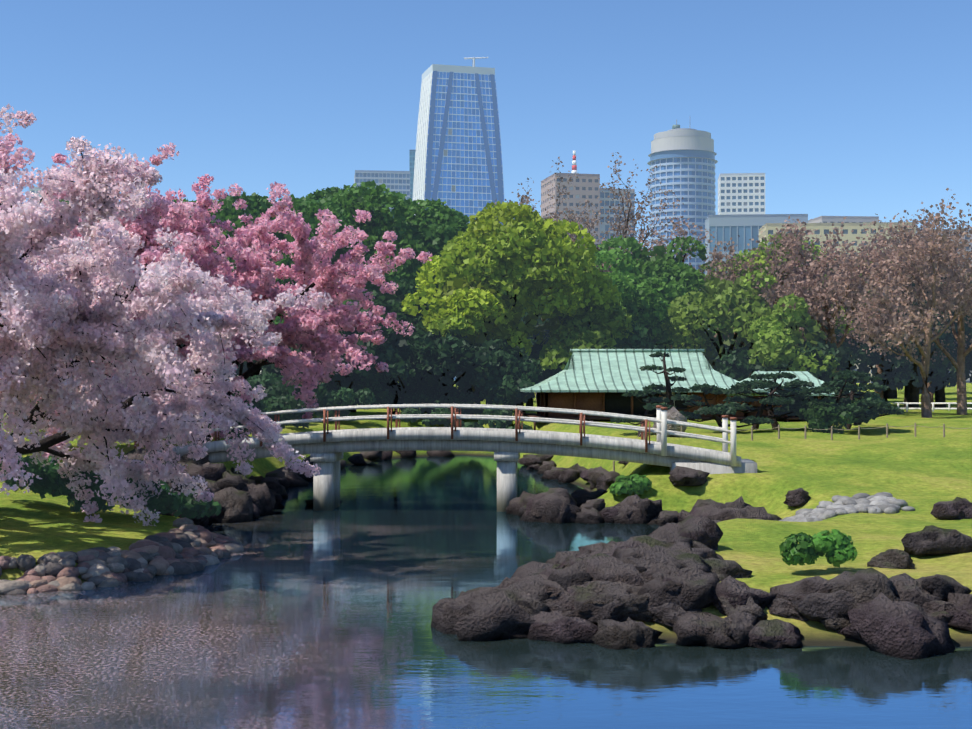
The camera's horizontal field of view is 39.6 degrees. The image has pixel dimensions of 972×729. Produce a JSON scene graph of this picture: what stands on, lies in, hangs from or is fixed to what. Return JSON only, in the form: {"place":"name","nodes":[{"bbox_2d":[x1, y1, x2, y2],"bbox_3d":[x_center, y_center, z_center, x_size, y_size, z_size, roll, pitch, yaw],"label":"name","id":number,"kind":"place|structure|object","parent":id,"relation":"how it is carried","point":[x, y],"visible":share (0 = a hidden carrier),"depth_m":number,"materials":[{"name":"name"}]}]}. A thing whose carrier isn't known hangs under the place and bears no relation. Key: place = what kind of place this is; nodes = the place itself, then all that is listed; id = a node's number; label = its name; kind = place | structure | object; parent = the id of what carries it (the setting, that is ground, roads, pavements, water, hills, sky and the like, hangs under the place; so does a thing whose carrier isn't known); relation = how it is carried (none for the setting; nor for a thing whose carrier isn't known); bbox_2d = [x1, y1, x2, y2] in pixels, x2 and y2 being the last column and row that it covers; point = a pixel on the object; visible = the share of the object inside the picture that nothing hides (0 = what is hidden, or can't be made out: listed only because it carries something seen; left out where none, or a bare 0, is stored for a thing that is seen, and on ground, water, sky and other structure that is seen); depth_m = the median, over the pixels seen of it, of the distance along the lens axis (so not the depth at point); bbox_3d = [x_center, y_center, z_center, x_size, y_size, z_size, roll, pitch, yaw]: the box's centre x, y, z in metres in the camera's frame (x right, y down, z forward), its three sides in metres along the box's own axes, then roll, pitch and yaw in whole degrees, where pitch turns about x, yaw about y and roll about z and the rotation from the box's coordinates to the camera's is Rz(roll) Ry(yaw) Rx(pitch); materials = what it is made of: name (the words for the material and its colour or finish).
{"place":"outdoors","nodes":[
{"label":"outdoors","id":0,"kind":"place"},
{"bbox_2d":[0,455,971,728],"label":"pond water","id":1,"kind":"structure","parent":0,"point":[298,613],"depth_m":25.23,"materials":[{"name":"blue liquid"}]},
{"bbox_2d":[0,380,971,646],"bbox_3d":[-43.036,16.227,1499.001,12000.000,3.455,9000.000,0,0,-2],"label":"ground","id":2,"kind":"structure","parent":0,"point":[926,468],"depth_m":48.99,"materials":[{"name":"green plant"}]},
{"bbox_2d":[29,180,64,201],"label":"white block","id":3,"kind":"structure","parent":2,"relation":"on","point":[35,189],"depth_m":744.75,"materials":[{"name":"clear glass"}]},
{"bbox_2d":[0,103,431,525],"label":"cherry","id":4,"kind":"object","parent":2,"relation":"on","point":[72,312],"depth_m":36.88,"materials":[{"name":"pink plant"}]},
{"bbox_2d":[354,150,415,216],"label":"glass blocks","id":5,"kind":"structure","parent":2,"relation":"on","point":[401,182],"depth_m":885.16,"materials":[{"name":"blue glass"}]},
{"bbox_2d":[158,427,756,511],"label":"footbridge deck","id":6,"kind":"structure","parent":2,"relation":"on","point":[505,447],"depth_m":51.78,"materials":[{"name":"grey concrete"}]},
{"bbox_2d":[129,404,736,465],"bbox_3d":[-2.131,2.711,52.946,23.370,2.290,2.850,0,0,3],"label":"footbridge railing","id":7,"kind":"object","parent":6,"relation":"on","point":[661,430],"visible":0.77,"depth_m":51.78,"materials":[{"name":"grey wood"}]},
{"bbox_2d":[0,492,914,594],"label":"shore cobbles","id":8,"kind":"object","parent":2,"relation":"on","point":[182,548],"visible":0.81,"depth_m":35.45,"materials":[{"name":"grey stone"}]},
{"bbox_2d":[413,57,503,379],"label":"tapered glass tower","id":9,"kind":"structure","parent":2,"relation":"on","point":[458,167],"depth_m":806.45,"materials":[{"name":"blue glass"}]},
{"bbox_2d":[0,152,971,566],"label":"tree","id":10,"kind":"object","parent":2,"relation":"on","point":[446,300],"depth_m":98.45,"materials":[{"name":"green plant"}]},
{"bbox_2d":[117,406,971,659],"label":"shore rocks","id":11,"kind":"object","parent":2,"relation":"on","point":[674,570],"visible":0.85,"depth_m":27.64,"materials":[{"name":"grey stone"}]},
{"bbox_2d":[541,151,634,252],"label":"office building","id":12,"kind":"structure","parent":2,"relation":"on","point":[587,187],"depth_m":590.70,"materials":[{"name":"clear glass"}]},
{"bbox_2d":[524,392,829,429],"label":"teahouse walls","id":13,"kind":"structure","parent":2,"relation":"on","point":[614,402],"depth_m":86.41,"materials":[{"name":"brown wood"}]},
{"bbox_2d":[519,349,849,395],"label":"roof","id":14,"kind":"structure","parent":13,"relation":"on","point":[601,370],"depth_m":88.51,"materials":[{"name":"green metal"}]},
{"bbox_2d":[647,120,717,273],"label":"round tower","id":15,"kind":"structure","parent":2,"relation":"on","point":[686,160],"depth_m":689.25,"materials":[{"name":"blue glass"}]},
{"bbox_2d":[718,173,764,214],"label":"white grid block","id":16,"kind":"structure","parent":2,"relation":"on","point":[741,193],"depth_m":755.35,"materials":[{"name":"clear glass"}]},
{"bbox_2d":[613,423,967,470],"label":"rope fence stakes","id":17,"kind":"object","parent":2,"relation":"on","point":[858,428],"visible":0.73,"depth_m":61.17,"materials":[{"name":"brown wood"}]},
{"bbox_2d":[705,214,971,382],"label":"city blocks","id":18,"kind":"structure","parent":2,"relation":"on","point":[744,227],"depth_m":553.92,"materials":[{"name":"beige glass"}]},
{"bbox_2d":[892,402,971,411],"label":"white fence","id":19,"kind":"object","parent":2,"relation":"on","point":[932,408],"visible":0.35,"depth_m":112.92,"materials":[{"name":"paint"}]},
{"bbox_2d":[0,0,971,375],"label":"sky","id":20,"kind":"structure","parent":0,"point":[844,107],"materials":[{"name":"blue"}]}
]}

